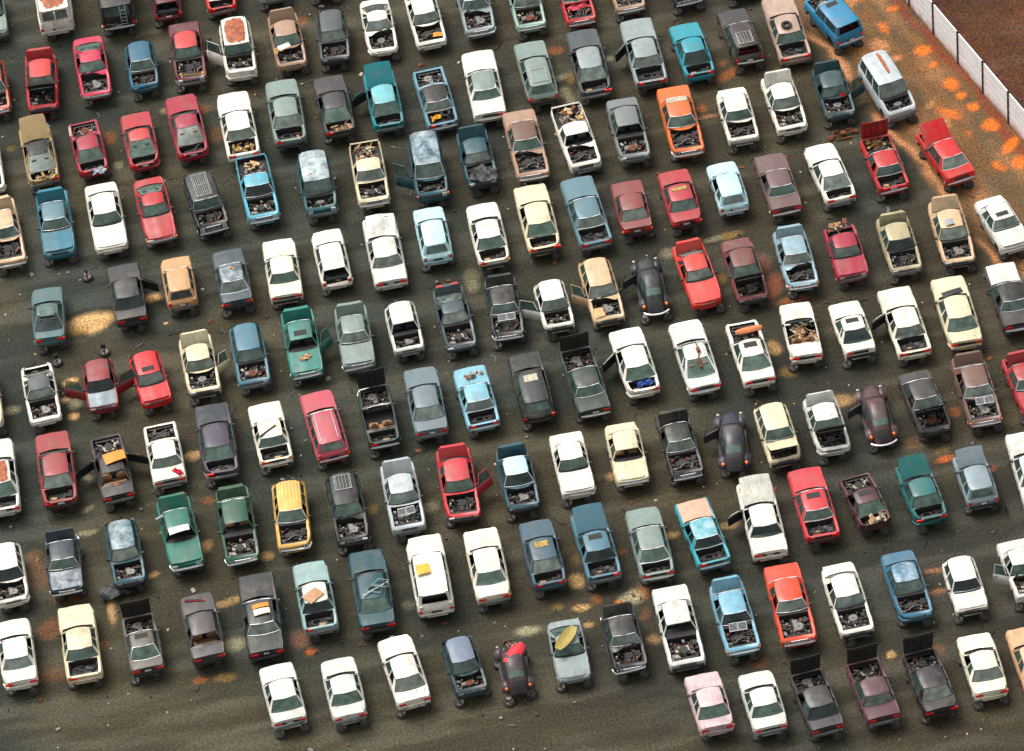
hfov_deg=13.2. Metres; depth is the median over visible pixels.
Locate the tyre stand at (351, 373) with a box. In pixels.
[347,371,358,375]
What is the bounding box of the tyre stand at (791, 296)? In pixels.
[788,291,798,299]
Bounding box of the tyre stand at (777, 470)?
[770,467,782,472]
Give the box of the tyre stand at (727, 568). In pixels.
[719,564,731,572]
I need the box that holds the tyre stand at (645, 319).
[639,315,650,324]
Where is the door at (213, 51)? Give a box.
[207,41,223,65]
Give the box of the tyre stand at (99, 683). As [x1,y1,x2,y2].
[93,679,103,687]
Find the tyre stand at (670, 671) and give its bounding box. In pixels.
[667,666,678,673]
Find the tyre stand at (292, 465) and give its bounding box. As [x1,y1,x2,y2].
[283,461,294,468]
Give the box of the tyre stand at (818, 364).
[812,360,822,367]
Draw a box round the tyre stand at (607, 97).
[600,95,609,99]
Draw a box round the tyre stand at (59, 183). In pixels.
[52,181,63,187]
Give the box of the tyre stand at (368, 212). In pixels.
[364,208,373,215]
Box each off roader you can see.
[183,170,229,236]
[207,16,257,80]
[406,533,454,617]
[804,0,863,48]
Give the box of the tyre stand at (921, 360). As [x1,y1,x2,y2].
[917,357,927,364]
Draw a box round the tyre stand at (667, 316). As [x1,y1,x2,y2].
[662,311,672,321]
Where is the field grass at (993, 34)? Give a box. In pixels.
[935,0,1023,106]
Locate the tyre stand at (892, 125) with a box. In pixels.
[888,121,896,128]
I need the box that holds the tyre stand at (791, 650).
[784,647,796,653]
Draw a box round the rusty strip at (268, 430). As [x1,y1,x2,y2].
[259,425,276,436]
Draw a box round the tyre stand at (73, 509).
[67,505,77,512]
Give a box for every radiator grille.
[397,505,414,515]
[498,312,515,321]
[729,621,747,631]
[975,395,993,404]
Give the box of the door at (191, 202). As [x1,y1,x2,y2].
[188,196,192,217]
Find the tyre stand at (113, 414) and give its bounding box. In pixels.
[107,410,118,418]
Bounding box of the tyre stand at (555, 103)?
[549,101,559,108]
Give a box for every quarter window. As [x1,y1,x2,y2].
[414,578,417,599]
[825,17,835,33]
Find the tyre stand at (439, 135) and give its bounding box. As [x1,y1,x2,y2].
[436,132,441,138]
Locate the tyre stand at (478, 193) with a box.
[472,189,482,197]
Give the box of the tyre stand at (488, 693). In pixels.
[480,687,491,697]
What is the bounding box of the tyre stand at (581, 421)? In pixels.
[575,416,586,423]
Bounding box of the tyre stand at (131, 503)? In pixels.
[124,499,135,507]
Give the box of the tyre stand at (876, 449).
[868,443,879,453]
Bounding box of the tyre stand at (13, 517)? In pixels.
[9,512,20,520]
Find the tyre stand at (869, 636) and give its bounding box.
[861,633,872,639]
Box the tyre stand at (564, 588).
[558,583,568,591]
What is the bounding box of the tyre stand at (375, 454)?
[369,450,381,459]
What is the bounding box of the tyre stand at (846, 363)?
[841,359,852,368]
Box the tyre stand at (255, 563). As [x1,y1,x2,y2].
[250,560,259,565]
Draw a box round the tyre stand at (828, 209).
[823,205,833,212]
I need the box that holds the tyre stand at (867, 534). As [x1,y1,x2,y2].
[860,531,872,536]
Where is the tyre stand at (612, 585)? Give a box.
[606,580,618,588]
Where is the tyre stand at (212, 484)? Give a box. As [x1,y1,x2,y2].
[206,480,217,488]
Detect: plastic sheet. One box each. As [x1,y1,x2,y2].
[98,582,136,599]
[415,563,429,575]
[468,164,497,181]
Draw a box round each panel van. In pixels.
[35,0,74,35]
[98,0,136,31]
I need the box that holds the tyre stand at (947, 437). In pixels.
[939,432,951,441]
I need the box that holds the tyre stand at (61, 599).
[55,596,67,601]
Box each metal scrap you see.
[464,370,482,380]
[868,509,886,524]
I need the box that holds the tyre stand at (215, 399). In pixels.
[208,395,220,403]
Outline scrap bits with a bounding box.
[7,6,1023,750]
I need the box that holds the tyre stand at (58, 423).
[50,421,60,426]
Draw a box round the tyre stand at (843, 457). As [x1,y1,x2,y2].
[837,452,848,460]
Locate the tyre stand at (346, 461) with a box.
[340,457,350,465]
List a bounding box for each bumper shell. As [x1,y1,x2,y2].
[503,642,524,662]
[555,625,576,649]
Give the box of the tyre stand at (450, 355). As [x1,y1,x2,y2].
[447,352,457,360]
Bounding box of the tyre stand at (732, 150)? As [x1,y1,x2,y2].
[727,146,738,154]
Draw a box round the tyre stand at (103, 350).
[99,344,109,356]
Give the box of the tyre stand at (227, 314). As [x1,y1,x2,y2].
[221,310,233,318]
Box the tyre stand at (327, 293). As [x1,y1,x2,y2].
[322,289,332,296]
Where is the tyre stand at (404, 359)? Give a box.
[398,356,408,362]
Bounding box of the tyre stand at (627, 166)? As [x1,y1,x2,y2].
[621,163,632,168]
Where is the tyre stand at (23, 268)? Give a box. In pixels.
[17,264,27,271]
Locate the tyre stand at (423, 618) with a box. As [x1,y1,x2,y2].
[418,614,429,620]
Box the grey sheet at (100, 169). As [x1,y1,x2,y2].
[91,166,106,174]
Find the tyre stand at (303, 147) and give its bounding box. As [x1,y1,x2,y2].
[298,144,308,151]
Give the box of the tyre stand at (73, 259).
[68,255,78,263]
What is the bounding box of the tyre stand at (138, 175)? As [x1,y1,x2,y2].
[133,171,143,178]
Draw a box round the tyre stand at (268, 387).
[261,384,271,392]
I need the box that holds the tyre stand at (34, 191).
[31,187,41,194]
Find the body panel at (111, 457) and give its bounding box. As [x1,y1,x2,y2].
[102,449,125,464]
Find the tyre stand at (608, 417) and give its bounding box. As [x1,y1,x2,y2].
[600,414,611,421]
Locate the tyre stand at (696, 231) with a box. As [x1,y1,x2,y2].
[690,226,701,235]
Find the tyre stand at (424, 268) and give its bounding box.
[421,265,432,272]
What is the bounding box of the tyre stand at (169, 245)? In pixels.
[165,240,176,248]
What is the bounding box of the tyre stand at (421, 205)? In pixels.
[418,202,429,208]
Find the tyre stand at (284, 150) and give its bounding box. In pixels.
[279,148,288,152]
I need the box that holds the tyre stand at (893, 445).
[886,439,896,448]
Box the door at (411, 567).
[409,561,413,586]
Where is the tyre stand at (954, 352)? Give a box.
[952,350,964,354]
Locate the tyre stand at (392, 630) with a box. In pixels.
[386,627,396,632]
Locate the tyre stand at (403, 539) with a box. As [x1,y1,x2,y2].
[397,535,408,543]
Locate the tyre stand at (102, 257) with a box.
[99,254,110,260]
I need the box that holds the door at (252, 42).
[249,36,255,56]
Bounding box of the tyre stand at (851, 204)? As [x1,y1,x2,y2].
[843,201,854,207]
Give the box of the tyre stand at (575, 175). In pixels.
[573,173,583,177]
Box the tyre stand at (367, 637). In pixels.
[362,634,373,640]
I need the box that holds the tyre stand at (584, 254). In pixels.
[581,250,592,256]
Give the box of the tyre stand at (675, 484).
[669,479,680,486]
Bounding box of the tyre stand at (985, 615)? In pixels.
[977,612,989,621]
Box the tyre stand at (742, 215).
[736,211,747,217]
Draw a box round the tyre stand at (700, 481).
[695,477,705,485]
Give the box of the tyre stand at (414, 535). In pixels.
[411,532,423,537]
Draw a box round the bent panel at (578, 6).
[567,2,590,10]
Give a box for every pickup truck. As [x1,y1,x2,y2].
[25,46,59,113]
[36,186,76,259]
[236,153,280,225]
[349,139,390,208]
[550,102,601,173]
[600,601,647,675]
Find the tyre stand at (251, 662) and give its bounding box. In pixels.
[248,658,259,663]
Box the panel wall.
[905,0,1023,140]
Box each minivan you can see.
[297,149,338,218]
[393,130,449,202]
[858,49,916,121]
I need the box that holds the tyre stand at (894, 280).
[890,276,899,284]
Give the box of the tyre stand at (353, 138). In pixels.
[346,135,357,143]
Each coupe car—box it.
[19,113,59,187]
[21,362,61,426]
[29,287,65,346]
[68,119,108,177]
[73,36,112,100]
[75,433,147,504]
[119,598,164,676]
[120,111,160,171]
[133,176,177,244]
[165,94,208,161]
[206,0,236,15]
[313,74,355,139]
[360,0,398,56]
[432,282,477,351]
[547,619,591,683]
[668,319,720,395]
[669,22,714,81]
[672,237,721,309]
[725,320,775,388]
[803,143,855,206]
[828,301,875,359]
[839,472,890,531]
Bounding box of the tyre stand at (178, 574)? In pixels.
[173,571,185,577]
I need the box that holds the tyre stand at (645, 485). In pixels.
[639,482,649,488]
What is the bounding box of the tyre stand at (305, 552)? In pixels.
[298,549,308,554]
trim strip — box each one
[180,71,202,75]
[184,599,204,600]
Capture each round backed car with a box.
[493,639,534,695]
[623,257,670,315]
[704,411,750,471]
[848,385,898,446]
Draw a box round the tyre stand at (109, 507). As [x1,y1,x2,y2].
[105,504,115,512]
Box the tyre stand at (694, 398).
[688,395,699,401]
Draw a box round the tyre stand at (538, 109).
[531,105,542,113]
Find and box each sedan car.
[0,151,6,192]
[0,194,27,269]
[0,392,3,426]
[0,438,21,516]
[0,618,38,690]
[35,430,78,509]
[44,527,84,597]
[57,604,102,684]
[85,182,128,254]
[107,262,158,327]
[143,421,186,488]
[156,492,204,572]
[168,21,211,86]
[179,329,230,398]
[180,592,226,665]
[194,402,239,480]
[211,248,253,310]
[215,483,259,566]
[217,91,260,162]
[238,571,285,661]
[248,401,293,468]
[258,0,284,4]
[259,662,306,730]
[262,238,302,304]
[265,79,306,148]
[267,6,307,71]
[281,305,332,380]
[293,560,338,635]
[321,656,367,724]
[334,300,375,372]
[348,549,395,633]
[352,61,404,132]
[362,213,407,290]
[378,634,430,709]
[380,456,425,535]
[403,366,448,439]
[404,0,446,50]
[413,66,458,131]
[436,442,492,522]
[453,365,500,432]
[456,123,498,189]
[457,0,495,38]
[461,50,506,122]
[463,527,511,605]
[466,202,510,268]
[484,272,525,341]
[495,442,540,513]
[502,109,549,182]
[508,0,546,32]
[514,183,560,255]
[518,519,566,591]
[549,431,595,499]
[558,0,596,28]
[559,331,611,419]
[560,176,612,250]
[566,28,611,99]
[570,502,621,584]
[602,326,660,398]
[605,422,649,487]
[606,97,650,163]
[610,180,653,236]
[612,0,645,15]
[615,17,667,89]
[625,507,674,581]
[652,584,705,671]
[655,407,703,482]
[656,85,704,158]
[657,169,702,229]
[672,0,702,7]
[675,497,730,570]
[684,671,734,736]
[709,574,760,656]
[716,87,758,145]
[720,237,768,305]
[727,473,788,561]
[738,670,787,736]
[754,153,802,217]
[761,0,811,65]
[761,68,807,135]
[763,562,816,647]
[773,223,818,291]
[787,466,840,544]
[789,653,843,737]
[803,390,850,456]
[812,59,864,121]
[821,562,873,638]
[823,224,868,283]
[845,642,900,726]
[860,118,909,195]
[872,286,931,360]
[875,210,922,276]
[881,550,932,622]
[895,453,947,526]
[898,370,951,437]
[902,631,957,718]
[916,118,975,186]
[927,194,975,267]
[930,275,982,349]
[950,350,1002,428]
[957,633,1007,700]
[974,195,1023,254]
[983,262,1023,333]
[993,538,1023,602]
[1001,350,1023,415]
[1005,432,1023,507]
[1005,627,1023,690]
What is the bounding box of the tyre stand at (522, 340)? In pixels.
[516,335,526,342]
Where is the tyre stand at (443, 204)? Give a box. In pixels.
[437,200,447,207]
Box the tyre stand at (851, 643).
[844,638,857,647]
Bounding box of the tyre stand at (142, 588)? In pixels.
[136,583,146,592]
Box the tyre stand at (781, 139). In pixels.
[776,135,786,143]
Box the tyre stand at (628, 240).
[624,236,634,244]
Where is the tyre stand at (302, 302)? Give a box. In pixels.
[294,298,305,305]
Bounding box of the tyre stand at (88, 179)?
[83,177,93,181]
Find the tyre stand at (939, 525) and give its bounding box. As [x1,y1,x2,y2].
[932,520,943,527]
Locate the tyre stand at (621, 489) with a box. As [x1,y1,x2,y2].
[617,487,628,492]
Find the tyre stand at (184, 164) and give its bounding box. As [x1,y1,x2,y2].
[181,161,191,167]
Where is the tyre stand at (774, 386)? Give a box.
[766,383,777,391]
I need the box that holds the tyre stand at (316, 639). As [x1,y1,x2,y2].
[310,635,321,643]
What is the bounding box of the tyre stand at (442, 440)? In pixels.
[434,435,446,444]
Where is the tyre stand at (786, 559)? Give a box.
[777,556,789,563]
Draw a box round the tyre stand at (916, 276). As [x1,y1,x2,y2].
[909,272,920,280]
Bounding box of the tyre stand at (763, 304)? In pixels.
[757,300,767,307]
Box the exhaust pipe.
[694,341,702,367]
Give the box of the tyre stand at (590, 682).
[582,679,593,687]
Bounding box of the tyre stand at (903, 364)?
[898,360,909,367]
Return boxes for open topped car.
[355,367,400,449]
[779,302,822,363]
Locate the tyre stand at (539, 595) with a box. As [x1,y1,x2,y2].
[534,591,546,599]
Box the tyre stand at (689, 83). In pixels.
[685,80,694,85]
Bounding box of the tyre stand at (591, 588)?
[586,584,597,591]
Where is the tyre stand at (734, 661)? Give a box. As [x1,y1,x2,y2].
[729,656,740,665]
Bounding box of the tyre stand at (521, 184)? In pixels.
[517,182,528,187]
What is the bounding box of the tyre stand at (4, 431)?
[0,426,8,436]
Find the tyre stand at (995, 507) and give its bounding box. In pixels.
[987,504,998,511]
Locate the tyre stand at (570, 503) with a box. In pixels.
[562,499,574,508]
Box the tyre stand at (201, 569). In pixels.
[194,565,204,571]
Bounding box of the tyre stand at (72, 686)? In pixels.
[67,683,79,689]
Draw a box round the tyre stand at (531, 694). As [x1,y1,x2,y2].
[525,688,537,699]
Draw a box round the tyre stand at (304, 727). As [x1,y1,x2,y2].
[299,723,310,732]
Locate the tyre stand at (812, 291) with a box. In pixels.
[804,287,815,293]
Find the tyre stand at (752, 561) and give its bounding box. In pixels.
[749,555,760,564]
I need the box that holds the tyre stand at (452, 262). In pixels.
[445,257,455,265]
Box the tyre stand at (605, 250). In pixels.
[599,246,609,253]
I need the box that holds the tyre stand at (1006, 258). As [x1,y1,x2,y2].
[999,254,1010,260]
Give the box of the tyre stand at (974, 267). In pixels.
[965,264,977,272]
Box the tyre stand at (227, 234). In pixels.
[222,230,232,237]
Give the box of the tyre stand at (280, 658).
[272,655,283,661]
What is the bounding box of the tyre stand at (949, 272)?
[944,268,956,276]
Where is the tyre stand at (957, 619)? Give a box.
[953,616,964,624]
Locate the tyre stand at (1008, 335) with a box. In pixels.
[1004,333,1014,336]
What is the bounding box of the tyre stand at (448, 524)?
[445,520,457,528]
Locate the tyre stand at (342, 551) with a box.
[338,547,348,556]
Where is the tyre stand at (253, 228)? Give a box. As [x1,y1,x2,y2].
[250,225,260,230]
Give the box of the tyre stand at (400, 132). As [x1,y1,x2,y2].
[393,128,403,135]
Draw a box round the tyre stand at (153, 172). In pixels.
[148,168,158,175]
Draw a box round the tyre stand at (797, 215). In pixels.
[791,212,800,218]
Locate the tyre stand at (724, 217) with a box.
[721,215,731,219]
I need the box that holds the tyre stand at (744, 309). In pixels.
[739,305,750,312]
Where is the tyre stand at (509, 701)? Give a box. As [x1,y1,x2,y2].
[503,695,515,707]
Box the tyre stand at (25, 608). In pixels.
[18,602,30,612]
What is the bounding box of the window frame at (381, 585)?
[363,578,388,595]
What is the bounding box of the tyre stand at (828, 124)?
[824,121,833,129]
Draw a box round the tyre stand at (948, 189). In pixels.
[944,185,954,192]
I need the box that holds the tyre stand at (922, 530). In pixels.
[917,526,928,534]
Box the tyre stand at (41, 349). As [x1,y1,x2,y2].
[38,346,49,354]
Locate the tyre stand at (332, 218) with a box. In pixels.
[327,214,337,223]
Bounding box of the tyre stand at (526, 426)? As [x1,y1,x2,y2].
[522,424,532,431]
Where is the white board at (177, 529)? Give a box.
[168,524,189,534]
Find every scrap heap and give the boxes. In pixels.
[239,161,264,177]
[330,118,352,131]
[352,143,378,159]
[556,105,584,123]
[789,318,819,342]
[828,218,847,233]
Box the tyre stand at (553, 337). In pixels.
[548,333,558,341]
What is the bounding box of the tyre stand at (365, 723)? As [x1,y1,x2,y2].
[358,718,370,727]
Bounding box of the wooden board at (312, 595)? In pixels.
[302,587,323,603]
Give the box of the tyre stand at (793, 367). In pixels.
[788,362,799,372]
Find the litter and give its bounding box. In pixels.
[2,5,1007,750]
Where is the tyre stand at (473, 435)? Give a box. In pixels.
[469,432,479,439]
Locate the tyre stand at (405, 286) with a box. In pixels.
[400,281,409,288]
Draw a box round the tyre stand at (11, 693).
[6,690,18,696]
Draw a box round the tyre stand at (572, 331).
[566,327,577,335]
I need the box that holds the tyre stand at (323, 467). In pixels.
[317,463,328,470]
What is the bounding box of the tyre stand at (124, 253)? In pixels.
[118,249,128,257]
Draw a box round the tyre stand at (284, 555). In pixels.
[281,553,293,557]
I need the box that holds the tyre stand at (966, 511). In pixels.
[963,507,974,514]
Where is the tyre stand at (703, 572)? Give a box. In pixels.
[700,569,712,574]
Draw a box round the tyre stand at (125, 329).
[120,327,131,331]
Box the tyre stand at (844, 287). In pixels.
[839,283,849,290]
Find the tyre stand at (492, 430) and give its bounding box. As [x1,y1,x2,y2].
[486,426,497,432]
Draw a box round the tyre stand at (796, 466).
[790,462,801,470]
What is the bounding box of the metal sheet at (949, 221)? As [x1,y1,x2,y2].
[944,219,953,225]
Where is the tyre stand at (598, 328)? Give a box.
[593,325,602,330]
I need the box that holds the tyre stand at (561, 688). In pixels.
[555,683,566,692]
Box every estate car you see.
[0,542,30,608]
[229,322,270,389]
[272,480,311,553]
[299,390,349,463]
[315,9,350,65]
[325,472,371,547]
[514,40,559,105]
[571,257,624,326]
[716,8,764,66]
[753,402,801,467]
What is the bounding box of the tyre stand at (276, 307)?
[272,304,283,310]
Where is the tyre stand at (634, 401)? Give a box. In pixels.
[629,398,639,404]
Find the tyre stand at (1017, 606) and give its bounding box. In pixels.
[1014,603,1023,612]
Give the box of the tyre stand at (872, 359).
[865,354,877,363]
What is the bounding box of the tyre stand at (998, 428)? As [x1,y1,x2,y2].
[992,424,1003,431]
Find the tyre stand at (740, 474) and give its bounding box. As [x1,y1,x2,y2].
[737,471,748,479]
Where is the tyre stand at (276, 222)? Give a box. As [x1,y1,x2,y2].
[269,219,279,225]
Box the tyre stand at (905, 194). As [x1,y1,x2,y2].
[898,191,908,199]
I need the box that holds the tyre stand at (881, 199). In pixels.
[876,195,886,202]
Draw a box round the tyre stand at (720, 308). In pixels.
[715,303,725,313]
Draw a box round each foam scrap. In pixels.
[35,169,55,180]
[232,142,253,154]
[865,137,885,149]
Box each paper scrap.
[273,48,283,53]
[277,42,290,50]
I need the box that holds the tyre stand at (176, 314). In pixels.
[171,310,181,317]
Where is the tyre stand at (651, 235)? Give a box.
[644,230,655,238]
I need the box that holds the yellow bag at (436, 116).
[430,114,441,121]
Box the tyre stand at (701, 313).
[696,309,706,316]
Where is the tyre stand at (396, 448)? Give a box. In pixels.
[389,445,400,452]
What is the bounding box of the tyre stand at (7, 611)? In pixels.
[1,607,13,613]
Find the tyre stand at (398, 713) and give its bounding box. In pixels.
[395,709,407,718]
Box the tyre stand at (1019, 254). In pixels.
[1016,250,1023,258]
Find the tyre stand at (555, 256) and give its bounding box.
[550,252,561,260]
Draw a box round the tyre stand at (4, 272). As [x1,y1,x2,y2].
[0,269,8,276]
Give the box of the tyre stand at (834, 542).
[828,538,838,543]
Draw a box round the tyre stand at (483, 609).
[478,605,489,613]
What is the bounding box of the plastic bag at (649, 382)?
[635,378,653,388]
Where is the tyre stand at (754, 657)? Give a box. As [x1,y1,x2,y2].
[748,652,759,661]
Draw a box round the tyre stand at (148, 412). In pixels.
[144,408,154,416]
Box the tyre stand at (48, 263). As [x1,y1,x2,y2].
[44,259,55,267]
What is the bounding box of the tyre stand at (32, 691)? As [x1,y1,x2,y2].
[27,686,39,696]
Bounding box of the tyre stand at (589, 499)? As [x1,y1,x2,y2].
[583,495,594,503]
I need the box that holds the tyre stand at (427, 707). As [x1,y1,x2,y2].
[420,703,430,710]
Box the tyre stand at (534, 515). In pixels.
[528,510,539,519]
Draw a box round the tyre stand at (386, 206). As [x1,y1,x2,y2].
[379,204,388,210]
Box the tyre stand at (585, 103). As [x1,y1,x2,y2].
[581,99,590,106]
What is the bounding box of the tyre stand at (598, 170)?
[592,167,602,172]
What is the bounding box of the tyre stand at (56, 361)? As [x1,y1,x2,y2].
[51,354,62,366]
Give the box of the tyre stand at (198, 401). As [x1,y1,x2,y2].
[190,398,201,406]
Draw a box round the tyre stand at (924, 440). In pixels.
[919,436,930,442]
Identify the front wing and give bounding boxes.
[735,325,761,333]
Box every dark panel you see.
[941,287,962,297]
[998,495,1008,512]
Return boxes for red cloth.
[172,467,183,475]
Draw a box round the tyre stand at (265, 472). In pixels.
[260,468,272,476]
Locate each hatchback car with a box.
[0,0,8,38]
[0,60,11,114]
[65,358,137,413]
[104,518,146,589]
[124,40,159,93]
[130,350,171,408]
[151,0,182,22]
[160,256,198,310]
[311,228,352,289]
[385,300,424,356]
[413,206,453,265]
[441,635,487,698]
[508,351,555,424]
[519,279,574,332]
[706,161,749,215]
[942,555,988,616]
[952,445,998,509]
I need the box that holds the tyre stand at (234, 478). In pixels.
[228,475,238,480]
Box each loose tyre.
[440,109,450,116]
[781,21,791,28]
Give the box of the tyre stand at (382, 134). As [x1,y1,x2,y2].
[377,132,387,136]
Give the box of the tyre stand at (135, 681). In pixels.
[130,676,141,685]
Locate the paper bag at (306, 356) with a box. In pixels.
[299,353,311,361]
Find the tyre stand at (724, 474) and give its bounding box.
[720,470,731,478]
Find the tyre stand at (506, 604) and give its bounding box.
[499,600,511,608]
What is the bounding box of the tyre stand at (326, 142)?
[323,137,333,144]
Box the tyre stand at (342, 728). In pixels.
[336,724,348,732]
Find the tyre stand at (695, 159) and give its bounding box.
[690,156,699,161]
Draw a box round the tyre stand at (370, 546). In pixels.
[362,541,374,550]
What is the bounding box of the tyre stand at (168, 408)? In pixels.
[161,403,172,412]
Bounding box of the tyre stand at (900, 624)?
[897,619,908,627]
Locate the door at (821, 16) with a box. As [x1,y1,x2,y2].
[813,9,824,32]
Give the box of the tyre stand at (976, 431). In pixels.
[972,428,983,436]
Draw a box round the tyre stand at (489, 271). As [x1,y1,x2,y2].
[482,268,493,275]
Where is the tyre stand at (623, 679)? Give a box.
[617,674,629,683]
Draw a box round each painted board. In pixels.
[252,602,268,608]
[253,607,269,615]
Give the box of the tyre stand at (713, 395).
[707,391,718,399]
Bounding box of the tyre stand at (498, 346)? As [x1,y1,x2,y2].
[492,341,503,350]
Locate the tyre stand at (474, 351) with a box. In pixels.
[467,347,478,355]

